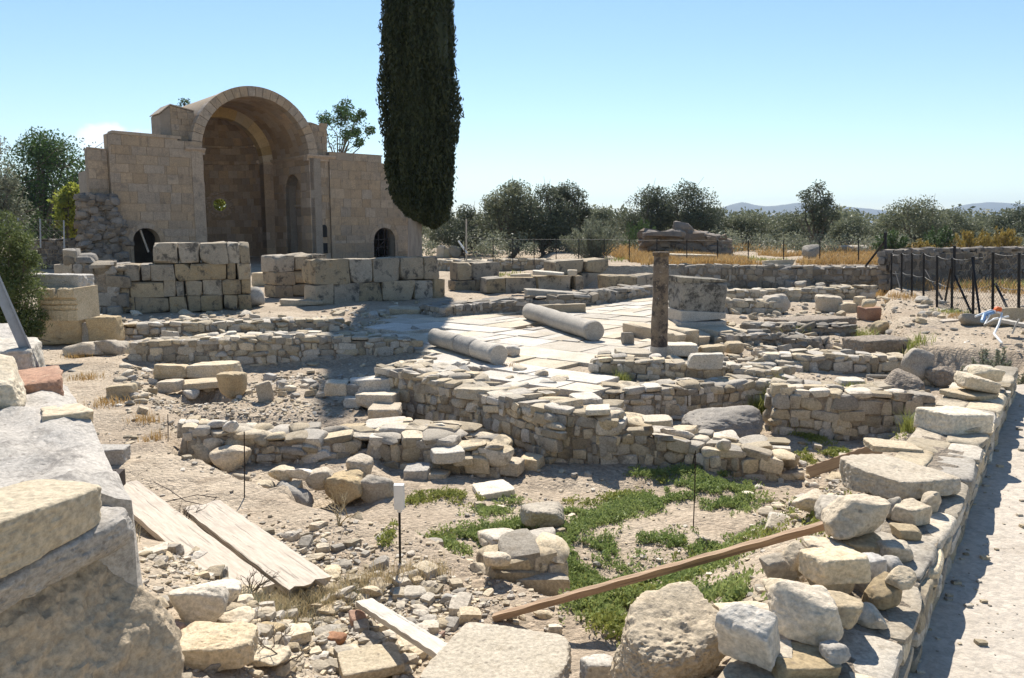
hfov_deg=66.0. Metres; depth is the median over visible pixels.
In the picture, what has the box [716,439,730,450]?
loose rock
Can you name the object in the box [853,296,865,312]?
stone block
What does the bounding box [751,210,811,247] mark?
olive tree
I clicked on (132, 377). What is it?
broken stone
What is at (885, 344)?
stone slab
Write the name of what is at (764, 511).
broken stone
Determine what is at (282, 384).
broken stone
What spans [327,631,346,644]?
loose rock
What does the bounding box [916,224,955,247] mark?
shrub
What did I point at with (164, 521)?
plank
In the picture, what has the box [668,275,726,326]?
column pedestal
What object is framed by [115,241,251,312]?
block wall
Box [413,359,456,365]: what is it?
flat rock
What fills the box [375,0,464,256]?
cypress tree
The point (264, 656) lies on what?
loose rock
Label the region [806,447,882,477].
board
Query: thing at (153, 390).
broken stone
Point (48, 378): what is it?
stone block
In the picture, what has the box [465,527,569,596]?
rubble wall
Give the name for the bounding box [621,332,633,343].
stone block
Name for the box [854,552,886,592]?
loose rock
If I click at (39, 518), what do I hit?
stone block
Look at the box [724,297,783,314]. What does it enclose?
rubble wall
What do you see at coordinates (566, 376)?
broken stone
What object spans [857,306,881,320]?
brick lump
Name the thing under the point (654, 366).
rubble wall
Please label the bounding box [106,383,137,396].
stone block
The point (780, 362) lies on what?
stone block
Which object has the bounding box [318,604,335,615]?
broken stone
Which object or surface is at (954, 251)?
fence post
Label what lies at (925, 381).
loose rock
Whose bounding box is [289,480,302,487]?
loose rock
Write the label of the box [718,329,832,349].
rubble wall
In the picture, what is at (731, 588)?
ground cover
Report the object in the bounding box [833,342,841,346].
broken stone
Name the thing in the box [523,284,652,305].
rubble wall
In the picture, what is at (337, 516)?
dry weed
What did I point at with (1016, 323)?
stick
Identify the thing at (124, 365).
broken stone
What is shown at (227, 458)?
loose rock
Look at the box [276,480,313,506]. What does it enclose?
loose rock
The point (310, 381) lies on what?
broken stone
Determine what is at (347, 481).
loose rock
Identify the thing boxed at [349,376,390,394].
cut stone
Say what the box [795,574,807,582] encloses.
loose rock
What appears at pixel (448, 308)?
rubble wall
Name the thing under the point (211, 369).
stone block
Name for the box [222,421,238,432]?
loose rock
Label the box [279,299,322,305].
stone slab
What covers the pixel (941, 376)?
boulder
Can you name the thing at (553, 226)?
olive tree
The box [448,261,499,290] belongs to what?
block wall
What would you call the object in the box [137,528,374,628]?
grass
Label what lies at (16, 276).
olive shrub
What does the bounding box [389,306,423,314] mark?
flat rock
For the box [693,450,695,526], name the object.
iron stake
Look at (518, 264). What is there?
rubble wall
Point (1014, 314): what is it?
boulder
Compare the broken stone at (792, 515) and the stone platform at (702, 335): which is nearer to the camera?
the broken stone at (792, 515)
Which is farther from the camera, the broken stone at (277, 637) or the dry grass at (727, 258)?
the dry grass at (727, 258)
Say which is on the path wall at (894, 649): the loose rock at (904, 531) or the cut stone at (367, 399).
the loose rock at (904, 531)
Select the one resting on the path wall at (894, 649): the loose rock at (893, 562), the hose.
the loose rock at (893, 562)
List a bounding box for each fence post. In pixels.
[865,232,886,292]
[953,246,955,288]
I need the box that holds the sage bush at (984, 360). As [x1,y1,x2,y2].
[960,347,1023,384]
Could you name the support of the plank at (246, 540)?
on the ground at (992, 512)
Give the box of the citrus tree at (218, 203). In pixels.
[213,199,225,210]
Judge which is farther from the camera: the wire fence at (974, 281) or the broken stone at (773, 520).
the wire fence at (974, 281)
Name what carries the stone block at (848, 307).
on the ground at (992, 512)
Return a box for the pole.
[466,219,466,261]
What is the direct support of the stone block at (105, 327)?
on the ground at (992, 512)
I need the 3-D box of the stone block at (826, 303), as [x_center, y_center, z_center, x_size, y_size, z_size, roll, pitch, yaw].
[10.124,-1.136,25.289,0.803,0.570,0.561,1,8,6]
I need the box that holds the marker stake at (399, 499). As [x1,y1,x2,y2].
[394,483,404,562]
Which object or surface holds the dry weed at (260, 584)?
on the gravel at (175, 567)
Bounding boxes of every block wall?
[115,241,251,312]
[261,252,326,297]
[302,256,444,305]
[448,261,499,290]
[480,275,583,292]
[544,257,607,286]
[597,273,652,288]
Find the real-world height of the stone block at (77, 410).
0.070 m
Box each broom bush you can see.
[948,228,996,247]
[986,227,1023,246]
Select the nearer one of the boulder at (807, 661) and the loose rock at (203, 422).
the boulder at (807, 661)
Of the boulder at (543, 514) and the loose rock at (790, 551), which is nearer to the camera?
the loose rock at (790, 551)
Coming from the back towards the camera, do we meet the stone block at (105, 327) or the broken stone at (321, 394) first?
the stone block at (105, 327)
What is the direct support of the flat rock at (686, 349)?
on the ground at (992, 512)
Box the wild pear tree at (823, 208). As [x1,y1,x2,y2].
[790,179,841,243]
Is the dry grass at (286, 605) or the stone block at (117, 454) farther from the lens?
the stone block at (117, 454)
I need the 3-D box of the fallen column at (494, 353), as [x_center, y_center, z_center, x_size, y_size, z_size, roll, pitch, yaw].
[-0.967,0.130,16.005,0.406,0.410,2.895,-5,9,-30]
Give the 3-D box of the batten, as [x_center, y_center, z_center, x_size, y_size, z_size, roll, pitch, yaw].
[-0.645,1.708,4.676,0.111,0.038,1.412,-5,-2,-30]
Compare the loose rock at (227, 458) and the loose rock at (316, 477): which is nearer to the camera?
the loose rock at (316, 477)
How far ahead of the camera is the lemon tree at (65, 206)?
51.86 m
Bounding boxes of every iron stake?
[244,431,244,497]
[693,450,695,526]
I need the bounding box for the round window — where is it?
[211,196,228,212]
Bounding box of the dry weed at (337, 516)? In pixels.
[314,489,360,525]
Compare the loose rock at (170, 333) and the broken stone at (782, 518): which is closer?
the broken stone at (782, 518)
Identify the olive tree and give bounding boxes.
[0,136,42,242]
[426,203,497,255]
[470,175,546,257]
[504,180,580,256]
[545,179,592,250]
[582,205,628,238]
[613,178,683,238]
[645,177,725,233]
[706,207,735,238]
[715,209,784,246]
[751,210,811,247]
[827,210,876,245]
[862,222,887,242]
[873,194,953,244]
[930,207,993,244]
[954,208,1023,234]
[984,201,1023,245]
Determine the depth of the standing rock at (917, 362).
13.38 m
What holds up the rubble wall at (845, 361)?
on the ground at (992, 512)
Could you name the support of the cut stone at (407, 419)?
on the ground at (992, 512)
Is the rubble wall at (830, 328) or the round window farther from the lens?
the round window
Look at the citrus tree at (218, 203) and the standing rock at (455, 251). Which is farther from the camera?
the citrus tree at (218, 203)
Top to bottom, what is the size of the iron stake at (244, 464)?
0.726 m
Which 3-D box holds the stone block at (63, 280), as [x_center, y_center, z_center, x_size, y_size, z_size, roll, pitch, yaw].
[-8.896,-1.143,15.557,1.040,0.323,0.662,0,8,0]
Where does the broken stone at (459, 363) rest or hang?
on the ground at (992, 512)
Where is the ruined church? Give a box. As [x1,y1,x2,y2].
[73,86,407,263]
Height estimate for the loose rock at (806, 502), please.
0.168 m
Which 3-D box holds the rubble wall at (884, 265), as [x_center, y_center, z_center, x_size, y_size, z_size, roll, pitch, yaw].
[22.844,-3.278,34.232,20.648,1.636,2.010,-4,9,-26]
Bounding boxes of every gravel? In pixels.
[107,309,911,677]
[916,394,1023,673]
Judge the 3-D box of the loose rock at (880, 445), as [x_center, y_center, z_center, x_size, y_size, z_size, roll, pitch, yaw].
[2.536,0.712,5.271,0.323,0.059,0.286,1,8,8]
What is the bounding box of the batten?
[356,598,446,657]
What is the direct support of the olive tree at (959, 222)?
on the ground at (992, 512)
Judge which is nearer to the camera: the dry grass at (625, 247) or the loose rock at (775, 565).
the loose rock at (775, 565)
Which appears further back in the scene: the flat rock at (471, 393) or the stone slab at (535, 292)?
the stone slab at (535, 292)
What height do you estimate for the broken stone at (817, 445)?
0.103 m
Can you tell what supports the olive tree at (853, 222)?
on the ground at (992, 512)
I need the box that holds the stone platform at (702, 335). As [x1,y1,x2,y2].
[623,319,747,344]
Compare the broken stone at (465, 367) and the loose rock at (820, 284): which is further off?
the loose rock at (820, 284)
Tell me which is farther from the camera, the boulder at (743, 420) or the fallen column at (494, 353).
the fallen column at (494, 353)
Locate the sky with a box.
[0,0,1023,217]
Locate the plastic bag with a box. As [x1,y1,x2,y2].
[980,311,1001,322]
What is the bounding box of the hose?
[974,309,1008,343]
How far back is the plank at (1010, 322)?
15.69 m
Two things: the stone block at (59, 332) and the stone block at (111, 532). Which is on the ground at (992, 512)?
the stone block at (59, 332)
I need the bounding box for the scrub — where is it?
[422,226,1023,258]
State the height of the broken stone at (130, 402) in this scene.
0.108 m
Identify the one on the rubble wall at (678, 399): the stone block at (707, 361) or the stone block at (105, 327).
the stone block at (707, 361)
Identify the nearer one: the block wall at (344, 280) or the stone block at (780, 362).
the stone block at (780, 362)
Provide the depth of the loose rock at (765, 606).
3.08 m
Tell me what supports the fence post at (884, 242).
on the ground at (992, 512)
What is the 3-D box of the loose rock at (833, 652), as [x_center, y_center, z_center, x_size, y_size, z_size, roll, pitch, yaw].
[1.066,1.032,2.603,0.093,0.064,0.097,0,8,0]
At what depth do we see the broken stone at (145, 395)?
12.46 m
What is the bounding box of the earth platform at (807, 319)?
[764,315,856,324]
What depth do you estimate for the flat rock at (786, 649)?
2.64 m
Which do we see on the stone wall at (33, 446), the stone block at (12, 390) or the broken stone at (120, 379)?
the stone block at (12, 390)
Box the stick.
[1011,319,1019,333]
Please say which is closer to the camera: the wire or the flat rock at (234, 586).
the flat rock at (234, 586)
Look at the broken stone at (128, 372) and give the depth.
14.32 m
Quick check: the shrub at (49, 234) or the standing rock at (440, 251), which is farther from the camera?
the standing rock at (440, 251)
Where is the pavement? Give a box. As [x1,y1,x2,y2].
[363,297,661,396]
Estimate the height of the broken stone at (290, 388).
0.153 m
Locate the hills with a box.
[607,202,1023,226]
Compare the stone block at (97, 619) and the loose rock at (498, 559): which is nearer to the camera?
the stone block at (97, 619)
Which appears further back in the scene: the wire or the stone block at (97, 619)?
the wire
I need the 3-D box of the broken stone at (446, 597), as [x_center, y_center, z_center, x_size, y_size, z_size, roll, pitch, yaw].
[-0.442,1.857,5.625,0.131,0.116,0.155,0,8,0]
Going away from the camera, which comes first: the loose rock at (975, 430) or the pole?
the loose rock at (975, 430)
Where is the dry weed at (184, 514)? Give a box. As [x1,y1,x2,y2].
[175,502,207,518]
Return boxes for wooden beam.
[492,521,824,621]
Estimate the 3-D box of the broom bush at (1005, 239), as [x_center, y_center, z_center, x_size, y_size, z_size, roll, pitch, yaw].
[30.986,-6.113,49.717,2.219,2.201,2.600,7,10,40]
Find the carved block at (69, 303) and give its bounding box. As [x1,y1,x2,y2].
[35,285,99,320]
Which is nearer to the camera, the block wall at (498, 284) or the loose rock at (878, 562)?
the loose rock at (878, 562)
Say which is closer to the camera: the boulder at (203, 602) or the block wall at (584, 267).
the boulder at (203, 602)
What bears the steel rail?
on the stone wall at (33, 446)
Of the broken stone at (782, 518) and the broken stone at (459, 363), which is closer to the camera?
the broken stone at (782, 518)
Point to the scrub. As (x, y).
(561, 248)
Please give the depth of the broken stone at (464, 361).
14.95 m
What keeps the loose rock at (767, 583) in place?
on the boulder at (806, 613)
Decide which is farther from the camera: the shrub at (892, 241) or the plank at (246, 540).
the shrub at (892, 241)
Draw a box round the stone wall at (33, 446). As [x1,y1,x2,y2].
[0,323,142,586]
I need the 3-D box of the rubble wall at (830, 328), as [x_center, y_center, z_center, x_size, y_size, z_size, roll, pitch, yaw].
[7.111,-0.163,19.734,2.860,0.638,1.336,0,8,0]
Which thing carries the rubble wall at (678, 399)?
on the ground at (992, 512)
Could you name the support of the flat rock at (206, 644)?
on the ground at (992, 512)
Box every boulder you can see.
[94,340,128,354]
[168,583,229,622]
[216,371,246,398]
[249,287,264,305]
[337,644,404,677]
[420,622,571,677]
[520,501,564,527]
[609,581,725,677]
[681,405,762,437]
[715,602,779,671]
[767,580,843,646]
[771,642,841,677]
[798,546,870,585]
[802,244,818,257]
[821,494,890,539]
[828,590,863,629]
[834,245,868,251]
[870,320,888,334]
[883,368,924,390]
[925,366,954,386]
[958,313,983,324]
[983,308,1023,326]
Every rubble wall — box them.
[11,238,78,268]
[54,248,131,314]
[123,315,344,337]
[124,330,422,365]
[177,415,374,464]
[366,419,515,477]
[374,359,804,480]
[419,296,526,317]
[438,258,553,270]
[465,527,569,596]
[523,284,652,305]
[588,350,799,381]
[592,373,770,420]
[631,263,888,291]
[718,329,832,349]
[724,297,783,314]
[726,284,880,301]
[740,320,858,336]
[758,348,904,373]
[763,377,935,440]
[877,246,1023,289]
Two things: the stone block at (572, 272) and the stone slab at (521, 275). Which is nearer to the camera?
the stone slab at (521, 275)
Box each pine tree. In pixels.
[0,126,101,238]
[177,97,190,106]
[316,95,376,152]
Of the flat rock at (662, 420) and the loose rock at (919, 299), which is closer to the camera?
the flat rock at (662, 420)
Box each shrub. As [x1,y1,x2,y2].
[0,210,52,341]
[16,208,65,239]
[559,215,625,257]
[621,217,655,248]
[871,228,911,251]
[907,238,935,247]
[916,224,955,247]
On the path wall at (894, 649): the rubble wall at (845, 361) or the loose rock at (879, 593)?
the loose rock at (879, 593)
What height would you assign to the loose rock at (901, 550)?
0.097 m
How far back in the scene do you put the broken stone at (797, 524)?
5.97 m
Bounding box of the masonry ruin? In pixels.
[637,221,733,254]
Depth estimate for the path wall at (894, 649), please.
3.69 m
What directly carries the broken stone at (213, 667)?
on the ground at (992, 512)
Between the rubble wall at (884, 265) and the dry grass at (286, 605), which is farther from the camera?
the rubble wall at (884, 265)
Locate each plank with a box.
[124,481,274,593]
[183,500,331,595]
[940,319,958,322]
[1001,318,1023,326]
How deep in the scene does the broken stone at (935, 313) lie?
19.63 m
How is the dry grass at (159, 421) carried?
on the ground at (992, 512)
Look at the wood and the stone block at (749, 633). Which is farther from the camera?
the wood
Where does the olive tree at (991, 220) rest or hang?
on the ground at (992, 512)
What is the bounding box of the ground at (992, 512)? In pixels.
[2,238,1023,677]
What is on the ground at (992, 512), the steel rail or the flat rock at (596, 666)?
the flat rock at (596, 666)
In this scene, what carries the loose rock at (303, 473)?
on the loose rock at (316, 477)
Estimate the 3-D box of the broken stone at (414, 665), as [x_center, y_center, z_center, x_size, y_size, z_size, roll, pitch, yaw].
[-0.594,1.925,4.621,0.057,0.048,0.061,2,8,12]
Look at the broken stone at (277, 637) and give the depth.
4.39 m
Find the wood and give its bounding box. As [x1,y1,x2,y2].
[5,204,1022,240]
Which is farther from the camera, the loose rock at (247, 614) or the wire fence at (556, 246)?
the wire fence at (556, 246)
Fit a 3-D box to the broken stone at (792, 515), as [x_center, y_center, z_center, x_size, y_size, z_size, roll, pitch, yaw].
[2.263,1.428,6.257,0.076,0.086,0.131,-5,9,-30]
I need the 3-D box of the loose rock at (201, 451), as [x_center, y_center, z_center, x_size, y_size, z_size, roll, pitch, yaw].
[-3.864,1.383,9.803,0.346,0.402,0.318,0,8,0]
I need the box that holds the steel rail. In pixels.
[0,276,39,366]
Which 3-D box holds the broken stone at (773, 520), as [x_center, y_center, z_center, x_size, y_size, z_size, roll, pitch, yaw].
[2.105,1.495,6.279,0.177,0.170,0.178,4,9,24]
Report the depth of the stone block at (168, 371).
14.54 m
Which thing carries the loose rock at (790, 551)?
on the loose rock at (802, 579)
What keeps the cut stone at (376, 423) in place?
on the ground at (992, 512)
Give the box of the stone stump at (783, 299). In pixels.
[763,294,790,312]
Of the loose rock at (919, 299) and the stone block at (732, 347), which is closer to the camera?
the stone block at (732, 347)
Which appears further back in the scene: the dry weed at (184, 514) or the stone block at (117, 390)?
the stone block at (117, 390)
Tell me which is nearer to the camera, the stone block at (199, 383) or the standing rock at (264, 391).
the standing rock at (264, 391)
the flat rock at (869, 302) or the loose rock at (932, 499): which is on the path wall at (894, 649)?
the loose rock at (932, 499)
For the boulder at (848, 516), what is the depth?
3.50 m
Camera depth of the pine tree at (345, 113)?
71.55 m
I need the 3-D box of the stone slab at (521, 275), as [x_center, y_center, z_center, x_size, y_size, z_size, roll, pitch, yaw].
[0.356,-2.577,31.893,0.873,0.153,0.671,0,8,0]
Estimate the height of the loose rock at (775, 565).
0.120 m
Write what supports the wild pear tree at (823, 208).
on the ground at (992, 512)
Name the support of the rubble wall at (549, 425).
on the ground at (992, 512)
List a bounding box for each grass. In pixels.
[60,290,963,475]
[135,520,463,636]
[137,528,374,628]
[499,255,791,276]
[602,241,1022,255]
[611,249,879,264]
[875,275,1023,296]
[961,277,1023,290]
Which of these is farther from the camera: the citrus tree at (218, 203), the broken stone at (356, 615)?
the citrus tree at (218, 203)
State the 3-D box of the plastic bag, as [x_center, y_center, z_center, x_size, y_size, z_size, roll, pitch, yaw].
[9.277,-0.458,15.309,0.543,0.261,0.129,-4,9,-24]
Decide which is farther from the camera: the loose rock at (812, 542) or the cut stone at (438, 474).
the cut stone at (438, 474)
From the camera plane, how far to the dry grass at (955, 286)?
28.49 m
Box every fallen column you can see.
[427,328,507,364]
[522,303,603,340]
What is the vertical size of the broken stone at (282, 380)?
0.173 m
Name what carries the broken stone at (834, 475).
on the ground at (992, 512)
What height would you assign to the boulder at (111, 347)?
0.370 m
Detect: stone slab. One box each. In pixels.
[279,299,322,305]
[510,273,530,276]
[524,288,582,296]
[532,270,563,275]
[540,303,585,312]
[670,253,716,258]
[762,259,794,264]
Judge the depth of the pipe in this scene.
13.93 m
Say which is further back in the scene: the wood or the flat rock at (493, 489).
the wood
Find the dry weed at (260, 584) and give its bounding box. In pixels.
[237,567,278,594]
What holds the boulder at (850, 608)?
on the loose rock
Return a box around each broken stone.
[113,376,127,381]
[119,362,132,367]
[121,369,133,376]
[124,400,134,404]
[127,375,136,380]
[133,399,148,403]
[136,406,148,413]
[138,392,148,398]
[147,378,158,383]
[147,388,157,394]
[203,663,220,672]
[261,621,284,633]
[263,373,276,380]
[269,634,284,644]
[270,655,300,676]
[276,379,286,387]
[278,385,296,391]
[278,391,286,395]
[279,382,289,387]
[290,393,300,398]
[301,378,316,385]
[304,389,316,396]
[308,383,318,388]
[315,392,326,396]
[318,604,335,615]
[348,609,366,626]
[408,663,416,670]
[423,356,436,359]
[440,593,453,603]
[447,360,461,366]
[458,360,469,364]
[458,365,470,370]
[472,366,481,370]
[512,364,526,370]
[535,370,548,375]
[539,379,556,382]
[549,376,566,381]
[555,374,568,378]
[749,315,757,319]
[758,507,772,515]
[764,513,784,532]
[768,512,788,518]
[777,344,792,350]
[779,515,789,523]
[789,513,802,519]
[790,472,804,479]
[794,522,801,527]
[804,332,817,336]
[812,442,821,449]
[829,471,840,478]
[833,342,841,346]
[915,317,926,323]
[922,300,932,303]
[925,310,933,315]
[932,311,939,316]
[937,314,945,318]
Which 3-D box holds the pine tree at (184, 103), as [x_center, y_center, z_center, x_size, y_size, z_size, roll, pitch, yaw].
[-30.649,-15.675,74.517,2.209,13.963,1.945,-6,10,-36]
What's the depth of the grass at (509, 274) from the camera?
41.89 m
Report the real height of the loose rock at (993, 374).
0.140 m
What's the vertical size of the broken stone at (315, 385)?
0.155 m
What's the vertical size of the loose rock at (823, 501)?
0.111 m
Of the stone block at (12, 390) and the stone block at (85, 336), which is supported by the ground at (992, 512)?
the stone block at (85, 336)
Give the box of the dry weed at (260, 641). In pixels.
[257,625,314,664]
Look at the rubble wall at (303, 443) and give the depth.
9.92 m
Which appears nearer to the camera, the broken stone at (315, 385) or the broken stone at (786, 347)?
the broken stone at (315, 385)
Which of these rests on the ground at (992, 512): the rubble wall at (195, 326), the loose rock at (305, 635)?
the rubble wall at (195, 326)
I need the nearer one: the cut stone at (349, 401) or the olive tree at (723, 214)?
the cut stone at (349, 401)
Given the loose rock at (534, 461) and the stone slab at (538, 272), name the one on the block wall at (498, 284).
the stone slab at (538, 272)
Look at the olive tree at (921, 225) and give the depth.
62.29 m
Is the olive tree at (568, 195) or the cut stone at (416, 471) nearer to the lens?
the cut stone at (416, 471)
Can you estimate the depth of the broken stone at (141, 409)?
11.33 m
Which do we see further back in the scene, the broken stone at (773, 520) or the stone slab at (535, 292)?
the stone slab at (535, 292)
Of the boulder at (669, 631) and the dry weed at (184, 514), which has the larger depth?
the dry weed at (184, 514)
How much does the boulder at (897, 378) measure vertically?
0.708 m
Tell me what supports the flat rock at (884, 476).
on the path wall at (894, 649)
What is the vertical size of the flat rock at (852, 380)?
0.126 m
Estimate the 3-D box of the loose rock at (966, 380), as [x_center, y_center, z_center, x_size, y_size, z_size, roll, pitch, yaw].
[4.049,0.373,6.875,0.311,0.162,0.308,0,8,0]
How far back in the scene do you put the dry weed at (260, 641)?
4.04 m
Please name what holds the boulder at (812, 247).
on the ground at (992, 512)
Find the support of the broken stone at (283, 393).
on the ground at (992, 512)
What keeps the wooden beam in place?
on the ground at (992, 512)
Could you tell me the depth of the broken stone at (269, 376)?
14.95 m
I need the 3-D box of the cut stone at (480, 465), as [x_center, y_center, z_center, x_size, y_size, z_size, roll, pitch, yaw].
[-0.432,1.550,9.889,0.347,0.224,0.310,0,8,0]
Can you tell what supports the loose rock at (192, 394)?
on the ground at (992, 512)
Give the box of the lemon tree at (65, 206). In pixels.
[46,182,79,237]
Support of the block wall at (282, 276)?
on the ground at (992, 512)
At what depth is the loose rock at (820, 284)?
33.21 m
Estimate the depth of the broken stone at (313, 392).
13.26 m
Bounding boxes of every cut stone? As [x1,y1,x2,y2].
[324,379,349,395]
[339,423,365,426]
[343,395,360,407]
[346,383,360,394]
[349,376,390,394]
[355,391,399,408]
[365,416,405,428]
[367,402,401,418]
[395,417,412,422]
[403,462,430,479]
[428,469,449,478]
[430,445,464,463]
[453,454,472,466]
[464,454,489,473]
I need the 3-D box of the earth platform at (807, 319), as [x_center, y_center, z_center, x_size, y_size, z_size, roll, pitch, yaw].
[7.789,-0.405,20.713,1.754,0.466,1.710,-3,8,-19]
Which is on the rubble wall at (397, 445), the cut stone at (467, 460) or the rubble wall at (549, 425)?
the cut stone at (467, 460)
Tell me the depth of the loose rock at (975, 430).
5.60 m
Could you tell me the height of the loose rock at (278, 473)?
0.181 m
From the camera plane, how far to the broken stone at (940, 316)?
19.16 m
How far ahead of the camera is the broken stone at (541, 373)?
13.76 m
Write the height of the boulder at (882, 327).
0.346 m
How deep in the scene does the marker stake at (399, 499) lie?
6.06 m
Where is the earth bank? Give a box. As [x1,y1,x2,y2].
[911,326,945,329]
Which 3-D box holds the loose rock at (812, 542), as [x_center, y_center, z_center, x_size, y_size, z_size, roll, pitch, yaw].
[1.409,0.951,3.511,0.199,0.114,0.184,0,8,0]
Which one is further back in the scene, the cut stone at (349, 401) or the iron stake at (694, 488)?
the cut stone at (349, 401)
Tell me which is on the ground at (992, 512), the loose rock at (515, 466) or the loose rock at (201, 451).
the loose rock at (515, 466)
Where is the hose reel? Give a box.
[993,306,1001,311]
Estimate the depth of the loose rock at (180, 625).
3.95 m
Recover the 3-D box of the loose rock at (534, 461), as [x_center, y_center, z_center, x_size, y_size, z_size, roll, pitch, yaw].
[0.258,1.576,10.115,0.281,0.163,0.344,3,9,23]
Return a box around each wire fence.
[4,218,64,247]
[464,236,878,264]
[890,252,1023,313]
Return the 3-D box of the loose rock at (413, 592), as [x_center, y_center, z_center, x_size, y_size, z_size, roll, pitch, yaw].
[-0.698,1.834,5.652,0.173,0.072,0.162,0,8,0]
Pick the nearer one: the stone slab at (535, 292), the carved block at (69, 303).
the carved block at (69, 303)
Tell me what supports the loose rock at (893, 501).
on the path wall at (894, 649)
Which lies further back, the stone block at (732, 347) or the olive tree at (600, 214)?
the olive tree at (600, 214)
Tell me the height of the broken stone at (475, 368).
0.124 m
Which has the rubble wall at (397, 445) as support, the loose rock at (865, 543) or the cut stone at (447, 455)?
the cut stone at (447, 455)
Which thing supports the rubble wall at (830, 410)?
on the ground at (992, 512)
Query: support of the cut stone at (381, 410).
on the ground at (992, 512)
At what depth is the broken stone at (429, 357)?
15.43 m
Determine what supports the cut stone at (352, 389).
on the cut stone at (370, 383)
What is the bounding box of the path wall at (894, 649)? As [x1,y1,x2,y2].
[718,364,1017,677]
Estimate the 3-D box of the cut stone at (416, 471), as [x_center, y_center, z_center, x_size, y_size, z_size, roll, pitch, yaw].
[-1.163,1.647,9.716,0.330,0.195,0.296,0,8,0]
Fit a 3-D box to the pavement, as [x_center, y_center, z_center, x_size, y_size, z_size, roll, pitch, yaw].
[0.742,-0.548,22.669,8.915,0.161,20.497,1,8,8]
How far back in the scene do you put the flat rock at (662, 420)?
10.02 m
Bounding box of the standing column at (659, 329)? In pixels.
[650,252,669,357]
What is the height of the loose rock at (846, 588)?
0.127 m
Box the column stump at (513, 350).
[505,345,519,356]
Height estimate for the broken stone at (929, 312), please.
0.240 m
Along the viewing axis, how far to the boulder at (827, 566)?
3.01 m
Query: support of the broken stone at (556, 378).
on the ground at (992, 512)
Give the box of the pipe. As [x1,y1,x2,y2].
[866,374,887,378]
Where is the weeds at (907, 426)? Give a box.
[368,307,986,433]
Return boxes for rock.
[62,341,104,355]
[112,469,125,485]
[161,331,179,336]
[174,620,186,629]
[180,621,258,670]
[182,389,199,398]
[191,443,212,464]
[197,579,241,606]
[198,420,211,424]
[207,420,227,428]
[209,445,251,472]
[216,606,255,622]
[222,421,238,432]
[232,473,251,480]
[247,645,291,666]
[255,380,273,402]
[256,480,275,488]
[268,465,294,481]
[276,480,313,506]
[285,468,312,479]
[287,623,311,643]
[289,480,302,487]
[305,467,333,489]
[323,469,364,504]
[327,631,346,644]
[346,453,373,476]
[361,474,393,502]
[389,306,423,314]
[404,585,425,600]
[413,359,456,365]
[436,245,445,257]
[443,248,452,257]
[449,245,460,257]
[456,386,509,400]
[472,480,514,498]
[483,551,510,566]
[499,457,524,476]
[521,452,544,470]
[579,654,612,677]
[585,404,610,414]
[614,347,651,357]
[642,414,671,426]
[667,342,697,356]
[713,600,760,610]
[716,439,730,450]
[754,603,768,610]
[759,552,797,580]
[762,578,786,592]
[778,639,792,657]
[782,540,804,576]
[785,280,795,287]
[792,489,823,513]
[795,281,805,287]
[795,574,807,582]
[801,536,854,549]
[806,578,854,593]
[814,494,843,520]
[815,282,825,285]
[819,640,850,664]
[834,377,864,385]
[839,454,960,500]
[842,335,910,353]
[842,532,881,553]
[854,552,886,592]
[857,602,887,628]
[861,299,876,307]
[861,571,902,610]
[863,438,923,452]
[876,539,913,561]
[882,555,903,572]
[884,565,916,589]
[886,497,900,519]
[889,522,921,540]
[891,498,931,525]
[901,348,934,380]
[913,406,993,435]
[914,296,928,302]
[920,491,940,512]
[923,379,932,384]
[939,388,998,400]
[954,371,1000,393]
[965,427,980,432]
[967,365,1005,381]
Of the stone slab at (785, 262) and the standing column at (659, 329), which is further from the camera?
the stone slab at (785, 262)
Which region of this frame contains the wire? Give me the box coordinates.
[154,482,216,503]
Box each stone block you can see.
[0,337,44,369]
[0,354,26,409]
[0,479,101,577]
[0,505,133,612]
[0,560,184,677]
[18,365,63,395]
[29,273,94,287]
[37,319,84,344]
[40,403,93,422]
[82,322,88,341]
[85,315,124,341]
[101,444,130,464]
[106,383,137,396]
[153,363,187,379]
[157,379,184,393]
[182,378,218,390]
[186,360,242,377]
[251,272,264,285]
[567,270,576,275]
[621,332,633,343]
[687,352,723,369]
[698,344,724,353]
[724,341,743,353]
[746,362,776,365]
[773,359,799,366]
[815,294,842,312]
[837,302,856,312]
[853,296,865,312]
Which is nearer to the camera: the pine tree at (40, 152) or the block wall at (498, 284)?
the block wall at (498, 284)
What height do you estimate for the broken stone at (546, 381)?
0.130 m

